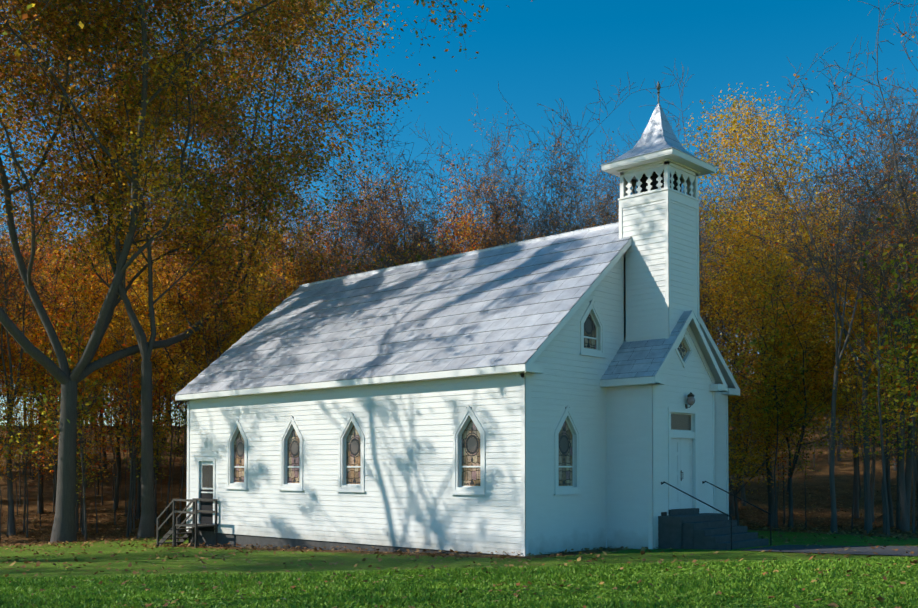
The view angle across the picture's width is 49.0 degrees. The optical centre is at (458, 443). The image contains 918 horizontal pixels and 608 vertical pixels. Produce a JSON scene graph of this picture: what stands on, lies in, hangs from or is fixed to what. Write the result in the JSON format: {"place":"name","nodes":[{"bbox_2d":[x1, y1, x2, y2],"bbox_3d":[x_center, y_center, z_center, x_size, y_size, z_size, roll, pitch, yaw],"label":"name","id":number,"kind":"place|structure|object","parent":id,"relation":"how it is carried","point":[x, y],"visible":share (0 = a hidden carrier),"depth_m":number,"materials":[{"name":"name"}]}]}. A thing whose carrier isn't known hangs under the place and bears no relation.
{"place":"outdoors","nodes":[
{"label":"outdoors","id":0,"kind":"place"},
{"bbox_2d":[0,231,45,392],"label":"forest tree","id":1,"kind":"object","parent":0,"point":[27,355],"depth_m":51.40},
{"bbox_2d":[0,192,80,393],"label":"forest tree","id":2,"kind":"object","parent":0,"point":[13,349],"depth_m":53.79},
{"bbox_2d":[5,207,101,433],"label":"forest tree","id":3,"kind":"object","parent":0,"point":[52,278],"depth_m":67.68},
{"bbox_2d":[0,0,108,105],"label":"tree","id":4,"kind":"object","parent":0,"point":[18,52],"depth_m":29.42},
{"bbox_2d":[33,221,128,419],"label":"forest tree","id":5,"kind":"object","parent":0,"point":[75,285],"depth_m":50.06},
{"bbox_2d":[50,178,266,457],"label":"forest tree","id":6,"kind":"object","parent":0,"point":[170,255],"depth_m":74.68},
{"bbox_2d":[25,152,299,408],"bbox_3d":[-14.744,-4.765,51.913,13.534,19.203,8.586,0,-1,-6],"label":"forest tree","id":7,"kind":"object","parent":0,"point":[246,319],"depth_m":51.26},
{"bbox_2d":[109,226,268,416],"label":"forest tree","id":8,"kind":"object","parent":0,"point":[171,292],"depth_m":61.16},
{"bbox_2d":[198,81,703,531],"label":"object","id":9,"kind":"object","parent":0,"point":[206,518],"visible":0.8,"depth_m":31.49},
{"bbox_2d":[0,556,917,607],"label":"grass","id":10,"kind":"structure","parent":0,"point":[695,589],"depth_m":17.88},
{"bbox_2d":[0,374,917,607],"bbox_3d":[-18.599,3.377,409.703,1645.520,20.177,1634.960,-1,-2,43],"label":"ground","id":11,"kind":"structure","parent":0,"point":[843,476],"depth_m":40.77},
{"bbox_2d":[0,366,33,538],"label":"forest tree","id":12,"kind":"object","parent":11,"relation":"on","point":[2,425],"depth_m":46.58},
{"bbox_2d":[0,376,34,536],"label":"forest tree","id":13,"kind":"object","parent":11,"relation":"on","point":[13,440],"depth_m":48.49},
{"bbox_2d":[1,333,46,506],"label":"forest tree","id":14,"kind":"object","parent":11,"relation":"on","point":[20,408],"depth_m":60.49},
{"bbox_2d":[0,333,57,536],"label":"forest tree","id":15,"kind":"object","parent":11,"relation":"on","point":[12,401],"depth_m":47.99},
{"bbox_2d":[0,287,65,531],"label":"forest tree","id":16,"kind":"object","parent":11,"relation":"on","point":[39,390],"depth_m":50.37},
{"bbox_2d":[24,389,60,525],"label":"forest tree","id":17,"kind":"object","parent":11,"relation":"on","point":[32,459],"depth_m":52.56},
{"bbox_2d":[0,95,105,534],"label":"forest tree","id":18,"kind":"object","parent":11,"relation":"on","point":[12,529],"depth_m":48.95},
{"bbox_2d":[9,323,110,490],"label":"forest tree","id":19,"kind":"object","parent":11,"relation":"on","point":[44,412],"depth_m":45.53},
{"bbox_2d":[17,347,109,479],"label":"forest tree","id":20,"kind":"object","parent":11,"relation":"on","point":[95,359],"depth_m":45.52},
{"bbox_2d":[27,274,102,436],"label":"forest tree","id":21,"kind":"object","parent":11,"relation":"on","point":[42,334],"depth_m":55.79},
{"bbox_2d":[16,235,117,506],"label":"forest tree","id":22,"kind":"object","parent":11,"relation":"on","point":[45,282],"depth_m":50.20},
{"bbox_2d":[41,359,108,532],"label":"forest tree","id":23,"kind":"object","parent":11,"relation":"on","point":[84,436],"depth_m":49.61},
{"bbox_2d":[44,297,108,539],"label":"forest tree","id":24,"kind":"object","parent":11,"relation":"on","point":[85,523],"visible":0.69,"depth_m":45.19,"materials":[{"name":"brown plant"}]},
{"bbox_2d":[0,252,153,456],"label":"forest tree","id":25,"kind":"object","parent":11,"relation":"on","point":[105,344],"depth_m":60.52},
{"bbox_2d":[35,285,132,534],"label":"forest tree","id":26,"kind":"object","parent":11,"relation":"on","point":[89,392],"depth_m":48.80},
{"bbox_2d":[27,244,140,531],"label":"forest tree","id":27,"kind":"object","parent":11,"relation":"on","point":[79,337],"depth_m":49.83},
{"bbox_2d":[75,433,107,531],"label":"forest tree","id":28,"kind":"object","parent":11,"relation":"on","point":[85,466],"depth_m":46.13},
{"bbox_2d":[0,97,200,513],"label":"forest tree","id":29,"kind":"object","parent":11,"relation":"on","point":[60,304],"depth_m":58.38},
{"bbox_2d":[79,394,126,532],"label":"forest tree","id":30,"kind":"object","parent":11,"relation":"on","point":[89,454],"depth_m":49.58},
{"bbox_2d":[83,377,124,504],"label":"forest tree","id":31,"kind":"object","parent":11,"relation":"on","point":[103,428],"depth_m":61.25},
{"bbox_2d":[16,224,195,508],"bbox_3d":[-20.342,-4.309,60.709,12.304,17.542,14.120,-1,-2,22],"label":"forest tree","id":32,"kind":"object","parent":11,"relation":"on","point":[140,305],"depth_m":58.07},
{"bbox_2d":[91,341,137,524],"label":"forest tree","id":33,"kind":"object","parent":11,"relation":"on","point":[111,444],"visible":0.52,"depth_m":52.66,"materials":[{"name":"brown plant"}]},
{"bbox_2d":[84,294,165,532],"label":"forest tree","id":34,"kind":"object","parent":11,"relation":"on","point":[133,394],"depth_m":48.99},
{"bbox_2d":[96,364,154,515],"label":"forest tree","id":35,"kind":"object","parent":11,"relation":"on","point":[125,477],"depth_m":56.51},
{"bbox_2d":[111,302,154,529],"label":"forest tree","id":36,"kind":"object","parent":11,"relation":"on","point":[130,425],"visible":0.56,"depth_m":50.35,"materials":[{"name":"brown plant"}]},
{"bbox_2d":[52,236,218,518],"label":"forest tree","id":37,"kind":"object","parent":11,"relation":"on","point":[117,349],"depth_m":54.22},
{"bbox_2d":[106,271,173,536],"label":"forest tree","id":38,"kind":"object","parent":11,"relation":"on","point":[129,503],"visible":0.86,"depth_m":46.66,"materials":[{"name":"brown plant"}]},
{"bbox_2d":[118,400,174,479],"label":"forest tree","id":39,"kind":"object","parent":11,"relation":"on","point":[155,442],"depth_m":51.75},
{"bbox_2d":[14,143,292,499],"bbox_3d":[-20.193,-8.188,64.952,10.372,24.800,18.986,14,-15,-84],"label":"forest tree","id":40,"kind":"object","parent":11,"relation":"on","point":[153,266],"depth_m":64.74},
{"bbox_2d":[0,0,313,537],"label":"maple tree","id":41,"kind":"object","parent":11,"relation":"on","point":[146,160],"depth_m":45.66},
{"bbox_2d":[113,285,202,524],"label":"forest tree","id":42,"kind":"object","parent":11,"relation":"on","point":[160,383],"depth_m":52.63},
{"bbox_2d":[129,326,191,513],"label":"forest tree","id":43,"kind":"object","parent":11,"relation":"on","point":[155,460],"depth_m":57.03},
{"bbox_2d":[152,256,184,523],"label":"forest tree","id":44,"kind":"object","parent":11,"relation":"on","point":[167,503],"visible":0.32,"depth_m":53.24,"materials":[{"name":"brown plant"}]},
{"bbox_2d":[159,400,186,510],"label":"forest tree","id":45,"kind":"object","parent":11,"relation":"on","point":[179,433],"depth_m":56.56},
{"bbox_2d":[170,296,199,523],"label":"forest tree","id":46,"kind":"object","parent":11,"relation":"on","point":[184,440],"visible":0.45,"depth_m":51.41,"materials":[{"name":"brown plant"}]},
{"bbox_2d":[156,498,218,547],"bbox_3d":[-10.266,3.304,37.925,2.760,2.460,0.965,-1,-2,43],"label":"wooden side stairs","id":47,"kind":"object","parent":11,"relation":"on","point":[173,531],"visible":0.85,"depth_m":37.83,"materials":[{"name":"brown wood"}]},
{"bbox_2d":[181,232,245,374],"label":"forest tree","id":48,"kind":"object","parent":11,"relation":"on","point":[210,332],"visible":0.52,"depth_m":49.43,"materials":[{"name":"brown plant"}]},
{"bbox_2d":[154,192,330,327],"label":"forest tree","id":49,"kind":"object","parent":11,"relation":"on","point":[283,257],"depth_m":67.65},
{"bbox_2d":[201,203,292,330],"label":"forest tree","id":50,"kind":"object","parent":11,"relation":"on","point":[255,269],"depth_m":65.42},
{"bbox_2d":[137,163,359,383],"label":"forest tree","id":51,"kind":"object","parent":11,"relation":"on","point":[234,284],"depth_m":51.40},
{"bbox_2d":[0,0,532,542],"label":"tree","id":52,"kind":"object","parent":11,"relation":"on","point":[292,27],"depth_m":44.40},
{"bbox_2d":[246,177,352,286],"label":"forest tree","id":53,"kind":"object","parent":11,"relation":"on","point":[297,238],"depth_m":90.12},
{"bbox_2d":[228,191,377,296],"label":"forest tree","id":54,"kind":"object","parent":11,"relation":"on","point":[322,237],"depth_m":79.00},
{"bbox_2d":[222,181,411,343],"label":"forest tree","id":55,"kind":"object","parent":11,"relation":"on","point":[344,227],"depth_m":68.78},
{"bbox_2d":[249,134,388,299],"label":"forest tree","id":56,"kind":"object","parent":11,"relation":"on","point":[294,255],"depth_m":65.09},
{"bbox_2d":[233,211,426,336],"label":"forest tree","id":57,"kind":"object","parent":11,"relation":"on","point":[285,264],"depth_m":66.44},
{"bbox_2d":[220,110,463,305],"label":"forest tree","id":58,"kind":"object","parent":11,"relation":"on","point":[339,226],"visible":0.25,"depth_m":60.10,"materials":[{"name":"brown plant"}]},
{"bbox_2d":[291,144,392,277],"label":"forest tree","id":59,"kind":"object","parent":11,"relation":"on","point":[338,219],"visible":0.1,"depth_m":86.06,"materials":[{"name":"orange plant"}]},
{"bbox_2d":[283,118,411,292],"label":"forest tree","id":60,"kind":"object","parent":11,"relation":"on","point":[342,187],"visible":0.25,"depth_m":64.17,"materials":[{"name":"brown plant"}]},
{"bbox_2d":[315,157,426,279],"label":"forest tree","id":61,"kind":"object","parent":11,"relation":"on","point":[354,248],"depth_m":60.20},
{"bbox_2d":[318,109,459,274],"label":"forest tree","id":62,"kind":"object","parent":11,"relation":"on","point":[407,227],"visible":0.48,"depth_m":59.45,"materials":[{"name":"brown plant"}]},
{"bbox_2d":[318,118,486,271],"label":"forest tree","id":63,"kind":"object","parent":11,"relation":"on","point":[412,197],"visible":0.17,"depth_m":69.34,"materials":[{"name":"brown plant"}]},
{"bbox_2d":[327,153,527,264],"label":"forest tree","id":64,"kind":"object","parent":11,"relation":"on","point":[392,193],"depth_m":69.30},
{"bbox_2d":[352,127,503,265],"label":"forest tree","id":65,"kind":"object","parent":11,"relation":"on","point":[458,194],"depth_m":68.85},
{"bbox_2d":[361,144,532,271],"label":"forest tree","id":66,"kind":"object","parent":11,"relation":"on","point":[435,212],"depth_m":58.56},
{"bbox_2d":[175,148,739,555],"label":"white trim","id":67,"kind":"structure","parent":11,"relation":"on","point":[683,444],"depth_m":30.78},
{"bbox_2d":[202,313,690,487],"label":"window panes","id":68,"kind":"structure","parent":67,"relation":"in","point":[680,422],"depth_m":30.89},
{"bbox_2d":[189,199,726,555],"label":"exterior siding walls","id":69,"kind":"structure","parent":11,"relation":"on","point":[406,499],"depth_m":30.38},
{"bbox_2d":[175,104,739,394],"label":"roof","id":70,"kind":"structure","parent":69,"relation":"on","point":[508,304],"depth_m":33.31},
{"bbox_2d":[0,483,917,607],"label":"fallen leaves","id":71,"kind":"object","parent":11,"relation":"on","point":[642,552],"visible":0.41,"depth_m":31.94,"materials":[{"name":"brown plant"}]},
{"bbox_2d":[421,156,521,258],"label":"forest tree","id":72,"kind":"object","parent":11,"relation":"on","point":[462,225],"depth_m":65.54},
{"bbox_2d":[438,93,548,252],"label":"forest tree","id":73,"kind":"object","parent":11,"relation":"on","point":[497,236],"depth_m":72.47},
{"bbox_2d":[428,128,617,247],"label":"forest tree","id":74,"kind":"object","parent":11,"relation":"on","point":[509,190],"visible":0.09,"depth_m":73.56,"materials":[{"name":"brown plant"}]},
{"bbox_2d":[462,103,594,248],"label":"forest tree","id":75,"kind":"object","parent":11,"relation":"on","point":[556,160],"depth_m":59.50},
{"bbox_2d":[463,128,601,241],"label":"forest tree","id":76,"kind":"object","parent":11,"relation":"on","point":[531,187],"depth_m":89.25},
{"bbox_2d":[507,133,600,239],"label":"forest tree","id":77,"kind":"object","parent":11,"relation":"on","point":[556,186],"depth_m":55.71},
{"bbox_2d":[509,110,619,239],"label":"forest tree","id":78,"kind":"object","parent":11,"relation":"on","point":[609,198],"depth_m":61.28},
{"bbox_2d":[463,72,708,247],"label":"forest tree","id":79,"kind":"object","parent":11,"relation":"on","point":[537,206],"visible":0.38,"depth_m":53.12,"materials":[{"name":"brown plant"}]},
{"bbox_2d":[566,223,751,358],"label":"forest tree","id":80,"kind":"object","parent":11,"relation":"on","point":[718,309],"depth_m":53.97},
{"bbox_2d":[658,513,768,549],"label":"front steps","id":81,"kind":"structure","parent":11,"relation":"on","point":[709,531],"depth_m":29.19,"materials":[{"name":"concrete"}]},
{"bbox_2d":[599,201,832,421],"bbox_3d":[13.605,-4.498,54.823,12.446,17.224,11.393,0,-1,-8],"label":"forest tree","id":82,"kind":"object","parent":11,"relation":"on","point":[704,320],"depth_m":52.44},
{"bbox_2d":[661,481,771,549],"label":"handrails","id":83,"kind":"object","parent":11,"relation":"on","point":[725,513],"visible":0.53,"depth_m":29.88,"materials":[{"name":"black metal"}]},
{"bbox_2d":[694,101,778,440],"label":"forest tree","id":84,"kind":"object","parent":11,"relation":"on","point":[721,220],"visible":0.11,"depth_m":70.29,"materials":[{"name":"brown plant"}]},
{"bbox_2d":[700,150,793,474],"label":"forest tree","id":85,"kind":"object","parent":11,"relation":"on","point":[727,301],"visible":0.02,"depth_m":64.65,"materials":[{"name":"brown plant"}]},
{"bbox_2d":[699,146,795,445],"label":"forest tree","id":86,"kind":"object","parent":11,"relation":"on","point":[740,229],"depth_m":71.84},
{"bbox_2d":[699,167,808,505],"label":"forest tree","id":87,"kind":"object","parent":11,"relation":"on","point":[743,497],"depth_m":54.29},
{"bbox_2d":[698,100,812,375],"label":"forest tree","id":88,"kind":"object","parent":11,"relation":"on","point":[749,192],"visible":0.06,"depth_m":77.83,"materials":[{"name":"brown plant"}]},
{"bbox_2d":[613,57,916,515],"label":"forest tree","id":89,"kind":"object","parent":11,"relation":"on","point":[731,504],"visible":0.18,"depth_m":50.46,"materials":[{"name":"brown plant"}]},
{"bbox_2d":[727,260,830,530],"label":"forest tree","id":90,"kind":"object","parent":11,"relation":"on","point":[780,344],"depth_m":41.69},
{"bbox_2d":[755,406,809,527],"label":"forest tree","id":91,"kind":"object","parent":11,"relation":"on","point":[778,458],"depth_m":43.02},
{"bbox_2d":[710,164,860,309],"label":"forest tree","id":92,"kind":"object","parent":11,"relation":"on","point":[805,212],"depth_m":92.42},
{"bbox_2d":[680,82,914,528],"bbox_3d":[14.099,-7.419,47.189,15.023,23.517,13.902,-1,-2,43],"label":"yellow tree","id":93,"kind":"object","parent":11,"relation":"on","point":[741,184],"depth_m":45.41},
{"bbox_2d":[702,209,895,529],"bbox_3d":[14.227,-2.883,43.047,8.986,14.082,9.492,-1,-2,43],"label":"yellow tree","id":94,"kind":"object","parent":11,"relation":"on","point":[786,341],"depth_m":42.20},
{"bbox_2d":[777,379,836,529],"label":"forest tree","id":95,"kind":"object","parent":11,"relation":"on","point":[791,435],"depth_m":43.03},
{"bbox_2d":[729,158,890,460],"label":"forest tree","id":96,"kind":"object","parent":11,"relation":"on","point":[838,451],"visible":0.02,"depth_m":67.77,"materials":[{"name":"brown plant"}]},
{"bbox_2d":[712,283,915,525],"bbox_3d":[13.410,-1.195,44.525,13.224,10.895,7.885,0,-1,11],"label":"yellow tree","id":97,"kind":"object","parent":11,"relation":"on","point":[740,441],"depth_m":43.63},
{"bbox_2d":[724,22,917,530],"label":"forest tree","id":98,"kind":"object","parent":11,"relation":"on","point":[866,454],"depth_m":39.88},
{"bbox_2d":[738,67,917,532],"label":"forest tree","id":99,"kind":"object","parent":11,"relation":"on","point":[833,527],"depth_m":37.48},
{"bbox_2d":[748,150,915,517],"bbox_3d":[19.088,-5.123,50.418,9.340,18.696,8.764,0,-1,-14],"label":"forest tree","id":100,"kind":"object","parent":11,"relation":"on","point":[856,505],"depth_m":50.32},
{"bbox_2d":[756,158,916,521],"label":"forest tree","id":101,"kind":"object","parent":11,"relation":"on","point":[872,483],"visible":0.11,"depth_m":48.50,"materials":[{"name":"brown plant"}]},
{"bbox_2d":[759,2,917,529],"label":"forest tree","id":102,"kind":"object","parent":11,"relation":"on","point":[908,469],"visible":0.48,"depth_m":40.38,"materials":[{"name":"brown plant"}]},
{"bbox_2d":[759,234,917,526],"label":"forest tree","id":103,"kind":"object","parent":11,"relation":"on","point":[859,414],"depth_m":45.63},
{"bbox_2d":[800,112,917,531],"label":"forest tree","id":104,"kind":"object","parent":11,"relation":"on","point":[904,518],"depth_m":38.60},
{"bbox_2d":[836,343,882,529],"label":"forest tree","id":105,"kind":"object","parent":11,"relation":"on","point":[853,449],"visible":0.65,"depth_m":41.17,"materials":[{"name":"brown plant"}]},
{"bbox_2d":[812,298,909,533],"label":"forest tree","id":106,"kind":"object","parent":11,"relation":"on","point":[848,402],"depth_m":37.14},
{"bbox_2d":[817,127,905,534],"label":"forest tree","id":107,"kind":"object","parent":11,"relation":"on","point":[884,476],"visible":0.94,"depth_m":35.88,"materials":[{"name":"brown plant"}]},
{"bbox_2d":[815,0,917,254],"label":"forest tree","id":108,"kind":"object","parent":11,"relation":"on","point":[892,140],"visible":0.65,"depth_m":39.32,"materials":[{"name":"brown plant"}]},
{"bbox_2d":[815,151,917,529],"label":"forest tree","id":109,"kind":"object","parent":11,"relation":"on","point":[859,337],"depth_m":41.88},
{"bbox_2d":[831,205,917,533],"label":"forest tree","id":110,"kind":"object","parent":11,"relation":"on","point":[889,307],"depth_m":36.27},
{"bbox_2d":[839,310,917,532],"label":"forest tree","id":111,"kind":"object","parent":11,"relation":"on","point":[897,373],"depth_m":36.86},
{"bbox_2d":[841,330,916,531],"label":"forest tree","id":112,"kind":"object","parent":11,"relation":"on","point":[877,420],"depth_m":37.42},
{"bbox_2d":[841,280,917,530],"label":"forest tree","id":113,"kind":"object","parent":11,"relation":"on","point":[884,386],"depth_m":39.84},
{"bbox_2d":[847,178,917,465],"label":"yellow tree","id":114,"kind":"object","parent":11,"relation":"on","point":[892,329],"depth_m":46.99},
{"bbox_2d":[850,233,917,428],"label":"forest tree","id":115,"kind":"object","parent":11,"relation":"on","point":[903,350],"depth_m":35.13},
{"bbox_2d":[856,65,917,227],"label":"forest tree","id":116,"kind":"object","parent":11,"relation":"on","point":[900,142],"visible":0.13,"depth_m":97.47,"materials":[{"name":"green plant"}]},
{"bbox_2d":[857,200,917,420],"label":"forest tree","id":117,"kind":"object","parent":11,"relation":"on","point":[908,314],"depth_m":36.86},
{"bbox_2d":[859,192,917,395],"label":"forest tree","id":118,"kind":"object","parent":11,"relation":"on","point":[881,347],"depth_m":36.49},
{"bbox_2d":[866,88,917,282],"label":"forest tree","id":119,"kind":"object","parent":11,"relation":"on","point":[894,172],"depth_m":60.45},
{"bbox_2d":[880,136,917,293],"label":"forest tree","id":120,"kind":"object","parent":11,"relation":"on","point":[907,218],"depth_m":36.26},
{"bbox_2d":[0,0,917,425],"label":"sky","id":121,"kind":"structure","parent":0,"point":[543,52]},
{"bbox_2d":[235,315,684,484],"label":"stained glass windows","id":122,"kind":"structure","parent":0,"point":[472,444],"depth_m":30.06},
{"bbox_2d":[743,545,917,555],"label":"asphalt path","id":123,"kind":"structure","parent":0,"point":[869,550],"depth_m":27.08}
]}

